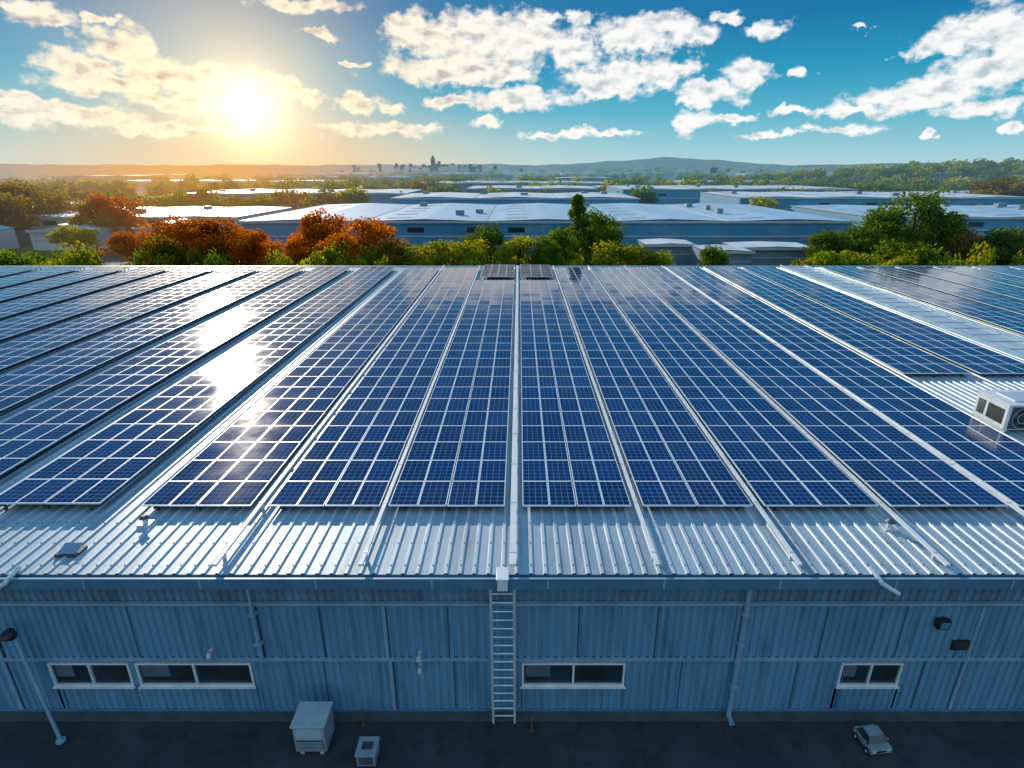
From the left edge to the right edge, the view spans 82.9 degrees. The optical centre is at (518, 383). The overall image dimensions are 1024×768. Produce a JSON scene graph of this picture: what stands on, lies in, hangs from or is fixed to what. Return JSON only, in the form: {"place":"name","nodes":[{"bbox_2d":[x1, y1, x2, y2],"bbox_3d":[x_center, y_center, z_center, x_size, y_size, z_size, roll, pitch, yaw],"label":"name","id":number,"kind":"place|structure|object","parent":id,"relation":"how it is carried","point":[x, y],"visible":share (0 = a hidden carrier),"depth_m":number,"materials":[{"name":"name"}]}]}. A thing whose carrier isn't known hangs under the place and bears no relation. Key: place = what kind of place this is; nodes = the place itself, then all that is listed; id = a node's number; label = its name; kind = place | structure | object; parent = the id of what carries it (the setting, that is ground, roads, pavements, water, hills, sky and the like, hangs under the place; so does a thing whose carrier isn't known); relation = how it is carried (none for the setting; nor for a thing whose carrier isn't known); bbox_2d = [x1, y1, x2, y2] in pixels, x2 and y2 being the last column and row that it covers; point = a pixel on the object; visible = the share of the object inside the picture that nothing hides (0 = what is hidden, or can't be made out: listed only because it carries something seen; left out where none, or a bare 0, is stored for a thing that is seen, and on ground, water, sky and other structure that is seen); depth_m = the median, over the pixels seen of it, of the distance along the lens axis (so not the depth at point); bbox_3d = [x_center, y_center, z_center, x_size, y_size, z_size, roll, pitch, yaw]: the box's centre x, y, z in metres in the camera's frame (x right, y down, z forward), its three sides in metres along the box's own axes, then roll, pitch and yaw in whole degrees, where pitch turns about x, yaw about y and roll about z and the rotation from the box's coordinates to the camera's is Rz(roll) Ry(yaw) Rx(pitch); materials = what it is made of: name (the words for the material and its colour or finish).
{"place":"outdoors","nodes":[
{"label":"outdoors","id":0,"kind":"place"},
{"bbox_2d":[0,157,974,170],"bbox_3d":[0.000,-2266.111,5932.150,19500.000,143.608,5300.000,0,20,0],"label":"hills","id":1,"kind":"structure","parent":0,"point":[672,163],"depth_m":6576.40,"materials":[{"name":"plant"}]},
{"bbox_2d":[0,171,992,258],"bbox_3d":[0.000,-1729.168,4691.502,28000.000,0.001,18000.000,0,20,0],"label":"ground","id":2,"kind":"structure","parent":0,"point":[28,245],"depth_m":1102.45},
{"bbox_2d":[0,192,44,233],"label":"broadleaf tree","id":3,"kind":"object","parent":2,"relation":"on","point":[8,207],"visible":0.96,"depth_m":115.23,"materials":[{"name":"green plant"}]},
{"bbox_2d":[0,248,49,265],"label":"bush","id":4,"kind":"object","parent":2,"relation":"on","point":[10,258],"visible":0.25,"depth_m":67.41,"materials":[{"name":"green plant"}]},
{"bbox_2d":[0,178,89,218],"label":"broadleaf tree","id":5,"kind":"object","parent":2,"relation":"on","point":[46,205],"visible":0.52,"depth_m":128.10,"materials":[{"name":"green plant"}]},
{"bbox_2d":[40,240,98,265],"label":"bush","id":6,"kind":"object","parent":2,"relation":"on","point":[73,258],"visible":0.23,"depth_m":66.62,"materials":[{"name":"green plant"}]},
{"bbox_2d":[44,224,102,252],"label":"broadleaf tree","id":7,"kind":"object","parent":2,"relation":"on","point":[68,233],"visible":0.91,"depth_m":99.86,"materials":[{"name":"green plant"}]},
{"bbox_2d":[25,221,125,249],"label":"warehouse","id":8,"kind":"structure","parent":2,"relation":"on","point":[38,240],"depth_m":109.81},
{"bbox_2d":[64,200,123,233],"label":"broadleaf tree","id":9,"kind":"object","parent":2,"relation":"on","point":[80,208],"visible":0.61,"depth_m":112.39,"materials":[{"name":"orange plant"}]},
{"bbox_2d":[71,191,149,231],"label":"broadleaf tree","id":10,"kind":"object","parent":2,"relation":"on","point":[126,216],"visible":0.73,"depth_m":115.73,"materials":[{"name":"orange plant"}]},
{"bbox_2d":[92,229,150,262],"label":"broadleaf tree","id":11,"kind":"object","parent":2,"relation":"on","point":[126,243],"visible":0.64,"depth_m":88.08,"materials":[{"name":"orange plant"}]},
{"bbox_2d":[5,206,291,240],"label":"warehouse","id":12,"kind":"structure","parent":2,"relation":"on","point":[236,214],"depth_m":129.33,"materials":[{"name":"metal"}]},
{"bbox_2d":[138,233,189,265],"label":"broadleaf tree","id":13,"kind":"object","parent":2,"relation":"on","point":[172,251],"visible":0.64,"depth_m":72.06,"materials":[{"name":"green plant"}]},
{"bbox_2d":[130,214,203,263],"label":"broadleaf tree","id":14,"kind":"object","parent":2,"relation":"on","point":[174,231],"visible":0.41,"depth_m":79.40,"materials":[{"name":"orange plant"}]},
{"bbox_2d":[184,213,247,264],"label":"broadleaf tree","id":15,"kind":"object","parent":2,"relation":"on","point":[207,230],"visible":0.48,"depth_m":76.10,"materials":[{"name":"orange plant"}]},
{"bbox_2d":[222,227,285,265],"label":"broadleaf tree","id":16,"kind":"object","parent":2,"relation":"on","point":[255,253],"visible":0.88,"depth_m":75.11,"materials":[{"name":"orange plant"}]},
{"bbox_2d":[279,234,323,265],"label":"broadleaf tree","id":17,"kind":"object","parent":2,"relation":"on","point":[298,249],"visible":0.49,"depth_m":73.76,"materials":[{"name":"orange plant"}]},
{"bbox_2d":[183,188,422,208],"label":"warehouse","id":18,"kind":"structure","parent":2,"relation":"on","point":[383,196],"depth_m":207.22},
{"bbox_2d":[287,207,351,246],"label":"broadleaf tree","id":19,"kind":"object","parent":2,"relation":"on","point":[318,226],"visible":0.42,"depth_m":78.63,"materials":[{"name":"orange plant"}]},
{"bbox_2d":[315,230,373,261],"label":"broadleaf tree","id":20,"kind":"object","parent":2,"relation":"on","point":[339,238],"visible":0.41,"depth_m":71.10,"materials":[{"name":"orange plant"}]},
{"bbox_2d":[338,216,403,261],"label":"broadleaf tree","id":21,"kind":"object","parent":2,"relation":"on","point":[375,231],"visible":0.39,"depth_m":75.03,"materials":[{"name":"orange plant"}]},
{"bbox_2d":[376,236,414,265],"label":"broadleaf tree","id":22,"kind":"object","parent":2,"relation":"on","point":[393,252],"visible":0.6,"depth_m":71.93,"materials":[{"name":"green plant"}]},
{"bbox_2d":[399,239,456,265],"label":"broadleaf tree","id":23,"kind":"object","parent":2,"relation":"on","point":[439,247],"visible":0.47,"depth_m":70.89,"materials":[{"name":"green plant"}]},
{"bbox_2d":[446,237,494,265],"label":"broadleaf tree","id":24,"kind":"object","parent":2,"relation":"on","point":[475,255],"visible":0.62,"depth_m":69.68,"materials":[{"name":"green plant"}]},
{"bbox_2d":[458,222,508,263],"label":"broadleaf tree","id":25,"kind":"object","parent":2,"relation":"on","point":[489,233],"visible":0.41,"depth_m":77.03,"materials":[{"name":"green plant"}]},
{"bbox_2d":[0,163,1023,210],"bbox_3d":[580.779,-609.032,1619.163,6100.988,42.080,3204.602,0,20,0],"label":"distant trees","id":26,"kind":"object","parent":2,"relation":"on","point":[160,188],"visible":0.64,"depth_m":284.09,"materials":[{"name":"green plant"}]},
{"bbox_2d":[491,235,542,264],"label":"broadleaf tree","id":27,"kind":"object","parent":2,"relation":"on","point":[509,251],"visible":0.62,"depth_m":74.00,"materials":[{"name":"green plant"}]},
{"bbox_2d":[451,181,592,192],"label":"warehouse","id":28,"kind":"structure","parent":2,"relation":"on","point":[462,186],"depth_m":300.85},
{"bbox_2d":[530,234,567,265],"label":"broadleaf tree","id":29,"kind":"object","parent":2,"relation":"on","point":[546,251],"visible":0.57,"depth_m":72.48,"materials":[{"name":"green plant"}]},
{"bbox_2d":[565,194,595,265],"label":"conifer tree","id":30,"kind":"object","parent":2,"relation":"on","point":[577,213],"visible":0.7,"depth_m":80.25,"materials":[{"name":"green plant"}]},
{"bbox_2d":[578,206,626,255],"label":"broadleaf tree","id":31,"kind":"object","parent":2,"relation":"on","point":[598,222],"visible":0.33,"depth_m":82.51,"materials":[{"name":"green plant"}]},
{"bbox_2d":[583,225,626,265],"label":"broadleaf tree","id":32,"kind":"object","parent":2,"relation":"on","point":[604,236],"visible":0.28,"depth_m":77.27,"materials":[{"name":"green plant"}]},
{"bbox_2d":[340,155,871,172],"bbox_3d":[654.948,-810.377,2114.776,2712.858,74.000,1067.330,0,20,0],"label":"city skyline","id":33,"kind":"structure","parent":2,"relation":"on","point":[433,166],"depth_m":2366.65,"materials":[{"name":"grey glass"}]},
{"bbox_2d":[584,240,652,265],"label":"broadleaf tree","id":34,"kind":"object","parent":2,"relation":"on","point":[625,252],"visible":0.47,"depth_m":69.66,"materials":[{"name":"green plant"}]},
{"bbox_2d":[637,238,697,264],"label":"warehouse","id":35,"kind":"structure","parent":2,"relation":"on","point":[681,250],"depth_m":92.52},
{"bbox_2d":[697,244,730,265],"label":"broadleaf tree","id":36,"kind":"object","parent":2,"relation":"on","point":[713,256],"visible":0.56,"depth_m":74.40,"materials":[{"name":"green plant"}]},
{"bbox_2d":[691,244,754,265],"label":"warehouse","id":37,"kind":"structure","parent":2,"relation":"on","point":[740,256],"depth_m":85.17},
{"bbox_2d":[606,185,858,203],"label":"warehouse","id":38,"kind":"structure","parent":2,"relation":"on","point":[676,194],"depth_m":224.20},
{"bbox_2d":[722,241,812,265],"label":"warehouse","id":39,"kind":"structure","parent":2,"relation":"on","point":[767,253],"depth_m":88.87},
{"bbox_2d":[802,228,859,259],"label":"broadleaf tree","id":40,"kind":"object","parent":2,"relation":"on","point":[816,241],"visible":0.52,"depth_m":81.45,"materials":[{"name":"green plant"}]},
{"bbox_2d":[809,250,874,265],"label":"bush","id":41,"kind":"object","parent":2,"relation":"on","point":[828,259],"visible":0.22,"depth_m":69.24,"materials":[{"name":"green plant"}]},
{"bbox_2d":[830,221,891,261],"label":"broadleaf tree","id":42,"kind":"object","parent":2,"relation":"on","point":[862,237],"visible":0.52,"depth_m":79.19,"materials":[{"name":"green plant"}]},
{"bbox_2d":[700,190,1023,210],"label":"warehouse","id":43,"kind":"structure","parent":2,"relation":"on","point":[785,199],"depth_m":168.40,"materials":[{"name":"metal"}]},
{"bbox_2d":[862,206,914,253],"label":"broadleaf tree","id":44,"kind":"object","parent":2,"relation":"on","point":[881,221],"visible":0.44,"depth_m":80.28,"materials":[{"name":"green plant"}]},
{"bbox_2d":[790,203,1023,240],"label":"warehouse","id":45,"kind":"structure","parent":2,"relation":"on","point":[984,218],"depth_m":129.44,"materials":[{"name":"metal"}]},
{"bbox_2d":[868,237,949,265],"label":"bush","id":46,"kind":"object","parent":2,"relation":"on","point":[925,255],"visible":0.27,"depth_m":72.27,"materials":[{"name":"green plant"}]},
{"bbox_2d":[876,189,959,248],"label":"broadleaf tree","id":47,"kind":"object","parent":2,"relation":"on","point":[922,208],"visible":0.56,"depth_m":79.76,"materials":[{"name":"green plant"}]},
{"bbox_2d":[906,211,970,260],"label":"broadleaf tree","id":48,"kind":"object","parent":2,"relation":"on","point":[958,227],"visible":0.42,"depth_m":78.18,"materials":[{"name":"green plant"}]},
{"bbox_2d":[932,228,997,262],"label":"broadleaf tree","id":49,"kind":"object","parent":2,"relation":"on","point":[968,235],"visible":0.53,"depth_m":77.03,"materials":[{"name":"green plant"}]},
{"bbox_2d":[948,242,999,265],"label":"bush","id":50,"kind":"object","parent":2,"relation":"on","point":[985,259],"visible":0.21,"depth_m":66.51,"materials":[{"name":"green plant"}]},
{"bbox_2d":[962,175,1023,195],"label":"broadleaf tree","id":51,"kind":"object","parent":2,"relation":"on","point":[994,187],"visible":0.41,"depth_m":187.86,"materials":[{"name":"green plant"}]},
{"bbox_2d":[967,226,1023,265],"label":"broadleaf tree","id":52,"kind":"object","parent":2,"relation":"on","point":[1002,240],"visible":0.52,"depth_m":75.12,"materials":[{"name":"green plant"}]},
{"bbox_2d":[0,721,1023,767],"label":"yard pavement","id":53,"kind":"structure","parent":0,"point":[545,744],"depth_m":15.68,"materials":[{"name":"asphalt"}]},
{"bbox_2d":[0,627,66,744],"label":"lamp post","id":54,"kind":"object","parent":53,"relation":"on","point":[9,634],"visible":1,"depth_m":15.36,"materials":[{"name":"metal"}]},
{"bbox_2d":[289,701,334,753],"bbox_3d":[-5.490,9.232,15.543,0.900,1.050,0.780,0,20,0],"label":"outdoor equipment cabinet","id":55,"kind":"object","parent":53,"relation":"on","point":[312,726],"visible":1,"depth_m":15.26,"materials":[{"name":"metal"}]},
{"bbox_2d":[354,736,379,765],"bbox_3d":[-3.960,9.658,15.221,0.540,0.476,0.560,0,20,0],"label":"utility box","id":56,"kind":"object","parent":53,"relation":"on","point":[367,750],"visible":1,"depth_m":15.05,"materials":[{"name":"metal"}]},
{"bbox_2d":[489,589,515,722],"bbox_3d":[-0.420,7.280,15.596,0.670,4.680,0.280,0,20,0],"label":"wall ladder","id":57,"kind":"object","parent":53,"relation":"on","point":[513,654],"depth_m":15.43,"materials":[{"name":"metal"}]},
{"bbox_2d":[0,573,1023,710],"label":"front wall","id":58,"kind":"structure","parent":53,"relation":"on","point":[357,631],"depth_m":15.80,"materials":[{"name":"metal"}]},
{"bbox_2d":[47,661,903,688],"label":"windows","id":59,"kind":"structure","parent":58,"relation":"attached to","point":[240,675],"depth_m":16.18,"materials":[{"name":"glass"}]},
{"bbox_2d":[0,267,1023,574],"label":"roof","id":60,"kind":"structure","parent":58,"relation":"on","point":[34,539],"depth_m":16.63,"materials":[{"name":"paint"}]},
{"bbox_2d":[780,265,1023,358],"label":"roof walkway","id":61,"kind":"structure","parent":60,"relation":"on","point":[1006,342],"depth_m":40.32,"materials":[{"name":"metal"}]},
{"bbox_2d":[0,601,1023,708],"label":"wall rails","id":62,"kind":"object","parent":58,"relation":"on","point":[967,658],"depth_m":15.63,"materials":[{"name":"metal"}]},
{"bbox_2d":[726,589,752,724],"bbox_3d":[5.950,7.266,15.576,0.200,4.815,0.407,0,20,0],"label":"downpipe","id":63,"kind":"object","parent":62,"relation":"attached to","point":[745,613],"visible":0.8,"depth_m":15.63,"materials":[{"name":"metal"}]},
{"bbox_2d":[0,711,1023,720],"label":"kerb","id":64,"kind":"structure","parent":53,"relation":"on","point":[527,715],"depth_m":16.44,"materials":[{"name":"concrete"}]},
{"bbox_2d":[853,724,891,754],"bbox_3d":[9.501,9.522,15.582,0.672,0.480,0.720,-2,21,-6],"label":"car","id":65,"kind":"object","parent":53,"relation":"on","point":[872,738],"visible":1,"depth_m":15.42,"materials":[{"name":"white metal"}]},
{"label":"side walls","id":66,"kind":"object","parent":53,"relation":"on","visible":0},
{"bbox_2d":[2,573,1017,573],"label":"roof deck","id":67,"kind":"structure","parent":66,"relation":"on","point":[515,573],"depth_m":15.00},
{"bbox_2d":[0,267,86,286],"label":"solar panel array","id":68,"kind":"object","parent":67,"relation":"on","point":[23,277],"visible":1,"depth_m":53.57,"materials":[{"name":"glass"}]},
{"bbox_2d":[0,267,130,300],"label":"solar panel array","id":69,"kind":"object","parent":67,"relation":"on","point":[19,290],"visible":1,"depth_m":50.40,"materials":[{"name":"glass"}]},
{"bbox_2d":[0,267,174,317],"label":"solar panel array","id":70,"kind":"object","parent":67,"relation":"on","point":[26,303],"visible":1,"depth_m":46.98,"materials":[{"name":"glass"}]},
{"bbox_2d":[0,267,218,339],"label":"solar panel array","id":71,"kind":"object","parent":67,"relation":"on","point":[24,323],"visible":1,"depth_m":42.78,"materials":[{"name":"glass"}]},
{"bbox_2d":[0,267,262,368],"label":"solar panel array","id":72,"kind":"object","parent":67,"relation":"on","point":[22,349],"visible":1,"depth_m":38.02,"materials":[{"name":"glass"}]},
{"bbox_2d":[0,267,306,410],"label":"solar panel array","id":73,"kind":"object","parent":67,"relation":"on","point":[19,385],"visible":1,"depth_m":32.97,"materials":[{"name":"glass"}]},
{"bbox_2d":[0,267,350,474],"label":"solar panel array","id":74,"kind":"object","parent":67,"relation":"on","point":[29,433],"visible":1,"depth_m":27.34,"materials":[{"name":"glass"}]},
{"bbox_2d":[0,267,394,510],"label":"solar panel array","id":75,"kind":"object","parent":67,"relation":"on","point":[100,467],"visible":1,"depth_m":23.22,"materials":[{"name":"glass"}]},
{"bbox_2d":[141,267,439,510],"bbox_3d":[-9.575,-3.960,37.838,3.238,0.244,44.050,0,20,0],"label":"solar panel array","id":76,"kind":"object","parent":67,"relation":"on","point":[240,462],"visible":1,"depth_m":23.16,"materials":[{"name":"glass"}]},
{"bbox_2d":[211,265,444,565],"bbox_3d":[-7.700,-3.720,37.202,0.140,0.238,48.070,0,20,0],"label":"cable tray","id":77,"kind":"object","parent":67,"relation":"on","point":[228,546],"visible":1,"depth_m":20.11,"materials":[{"name":"white paint"}]},
{"bbox_2d":[268,267,477,510],"bbox_3d":[-5.775,-3.959,37.838,3.298,0.244,44.050,0,20,0],"label":"solar panel array","id":78,"kind":"object","parent":67,"relation":"on","point":[351,458],"visible":1,"depth_m":23.24,"materials":[{"name":"glass"}]},
{"bbox_2d":[358,265,480,565],"bbox_3d":[-4.000,-3.724,37.200,0.130,0.248,48.070,0,20,0],"label":"cable tray","id":79,"kind":"object","parent":67,"relation":"on","point":[364,556],"visible":0.99,"depth_m":20.03,"materials":[{"name":"white paint"}]},
{"bbox_2d":[389,280,513,510],"bbox_3d":[-2.145,-2.722,34.511,3.438,0.244,36.950,0,20,0],"label":"solar panel array","id":80,"kind":"object","parent":67,"relation":"on","point":[443,464],"visible":1,"depth_m":22.96,"materials":[{"name":"glass"}]},
{"bbox_2d":[0,266,1008,266],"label":"ridge cap","id":81,"kind":"object","parent":67,"relation":"attached to","point":[398,266],"visible":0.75,"depth_m":60.03,"materials":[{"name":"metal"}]},
{"bbox_2d":[0,574,1023,588],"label":"gutter","id":82,"kind":"object","parent":67,"relation":"attached to","point":[515,581],"visible":1,"depth_m":14.51,"materials":[{"name":"paint"}]},
{"bbox_2d":[509,265,517,565],"bbox_3d":[-0.160,-3.724,37.200,0.200,0.248,48.070,0,20,0],"label":"cable tray","id":83,"kind":"object","parent":67,"relation":"on","point":[513,526],"visible":1,"depth_m":19.96,"materials":[{"name":"white paint"}]},
{"bbox_2d":[520,280,630,510],"bbox_3d":[1.715,-2.722,34.511,3.218,0.244,36.950,0,20,0],"label":"solar panel array","id":84,"kind":"object","parent":67,"relation":"on","point":[580,465],"visible":1,"depth_m":22.97,"materials":[{"name":"glass"}]},
{"bbox_2d":[552,265,659,565],"bbox_3d":[3.500,-3.724,37.200,0.130,0.248,48.070,0,20,0],"label":"cable tray","id":85,"kind":"object","parent":67,"relation":"on","point":[654,557],"visible":1,"depth_m":20.03,"materials":[{"name":"white paint"}]},
{"bbox_2d":[555,267,752,510],"bbox_3d":[5.300,-3.960,37.838,3.248,0.244,44.050,0,20,0],"label":"solar panel array","id":86,"kind":"object","parent":67,"relation":"on","point":[672,458],"visible":1,"depth_m":23.24,"materials":[{"name":"glass"}]},
{"bbox_2d":[587,265,802,565],"bbox_3d":[7.100,-3.724,37.200,0.130,0.248,48.070,0,20,0],"label":"cable tray","id":87,"kind":"object","parent":67,"relation":"on","point":[791,552],"visible":0.93,"depth_m":19.98,"materials":[{"name":"white paint"}]},
{"bbox_2d":[591,267,877,510],"bbox_3d":[8.970,-3.959,37.838,3.368,0.244,44.050,0,20,0],"label":"solar panel array","id":88,"kind":"object","parent":67,"relation":"on","point":[778,459],"visible":1,"depth_m":23.16,"materials":[{"name":"glass"}]},
{"bbox_2d":[624,265,950,565],"bbox_3d":[10.840,-3.720,37.202,0.140,0.238,48.070,0,20,0],"label":"cable tray","id":89,"kind":"object","parent":67,"relation":"on","point":[925,544],"visible":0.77,"depth_m":19.88,"materials":[{"name":"white paint"}]},
{"bbox_2d":[628,267,1007,510],"bbox_3d":[12.760,-3.960,37.838,3.468,0.244,44.050,0,20,0],"label":"solar panel array","id":90,"kind":"object","parent":67,"relation":"on","point":[889,464],"visible":1,"depth_m":23.16,"materials":[{"name":"glass"}]},
{"bbox_2d":[704,267,971,376],"bbox_3d":[20.425,-6.110,43.621,3.338,0.244,32.690,0,20,0],"label":"solar panel array","id":91,"kind":"object","parent":67,"relation":"on","point":[897,355],"visible":1,"depth_m":35.92,"materials":[{"name":"glass"}]},
{"bbox_2d":[661,265,1023,515],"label":"cable tray","id":92,"kind":"object","parent":67,"relation":"on","point":[995,494],"visible":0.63,"depth_m":22.64,"materials":[{"name":"white paint"}]},
{"bbox_2d":[666,267,1023,506],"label":"solar panel array","id":93,"kind":"object","parent":67,"relation":"on","point":[991,458],"visible":1,"depth_m":25.37,"materials":[{"name":"glass"}]},
{"bbox_2d":[741,267,1023,376],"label":"solar panel array","id":94,"kind":"object","parent":67,"relation":"on","point":[973,357],"visible":1,"depth_m":36.16,"materials":[{"name":"glass"}]},
{"bbox_2d":[820,266,1023,333],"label":"solar panel array","id":95,"kind":"object","parent":67,"relation":"on","point":[1002,318],"visible":1,"depth_m":44.47,"materials":[{"name":"glass"}]},
{"bbox_2d":[858,266,1023,314],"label":"solar panel array","id":96,"kind":"object","parent":67,"relation":"on","point":[997,301],"visible":0.99,"depth_m":47.98,"materials":[{"name":"glass"}]},
{"bbox_2d":[895,266,1023,299],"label":"solar panel array","id":97,"kind":"object","parent":67,"relation":"on","point":[997,288],"visible":0.99,"depth_m":51.16,"materials":[{"name":"glass"}]},
{"bbox_2d":[933,266,1023,287],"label":"solar panel array","id":98,"kind":"object","parent":67,"relation":"on","point":[996,277],"visible":0.98,"depth_m":54.05,"materials":[{"name":"glass"}]},
{"bbox_2d":[972,390,1023,431],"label":"rooftop air conditioner","id":99,"kind":"object","parent":67,"relation":"on","point":[1002,410],"visible":1,"depth_m":22.58,"materials":[{"name":"white paint"}]},
{"bbox_2d":[0,0,1023,165],"label":"sky","id":100,"kind":"structure","parent":0,"point":[83,82],"materials":[{"name":"blue"}]},
{"bbox_2d":[390,191,640,204],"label":"warehouse","id":101,"kind":"structure","parent":0,"point":[485,197],"depth_m":164.38,"materials":[{"name":"metal"}]},
{"bbox_2d":[466,184,597,192],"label":"warehouse","id":102,"kind":"structure","parent":0,"point":[539,187],"depth_m":223.18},
{"bbox_2d":[238,202,854,252],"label":"warehouse","id":103,"kind":"structure","parent":0,"point":[694,223],"depth_m":105.40,"materials":[{"name":"metal"}]},
{"bbox_2d":[729,157,1023,187],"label":"wooded hill","id":104,"kind":"structure","parent":0,"point":[983,170],"depth_m":402.74,"materials":[{"name":"green plant"}]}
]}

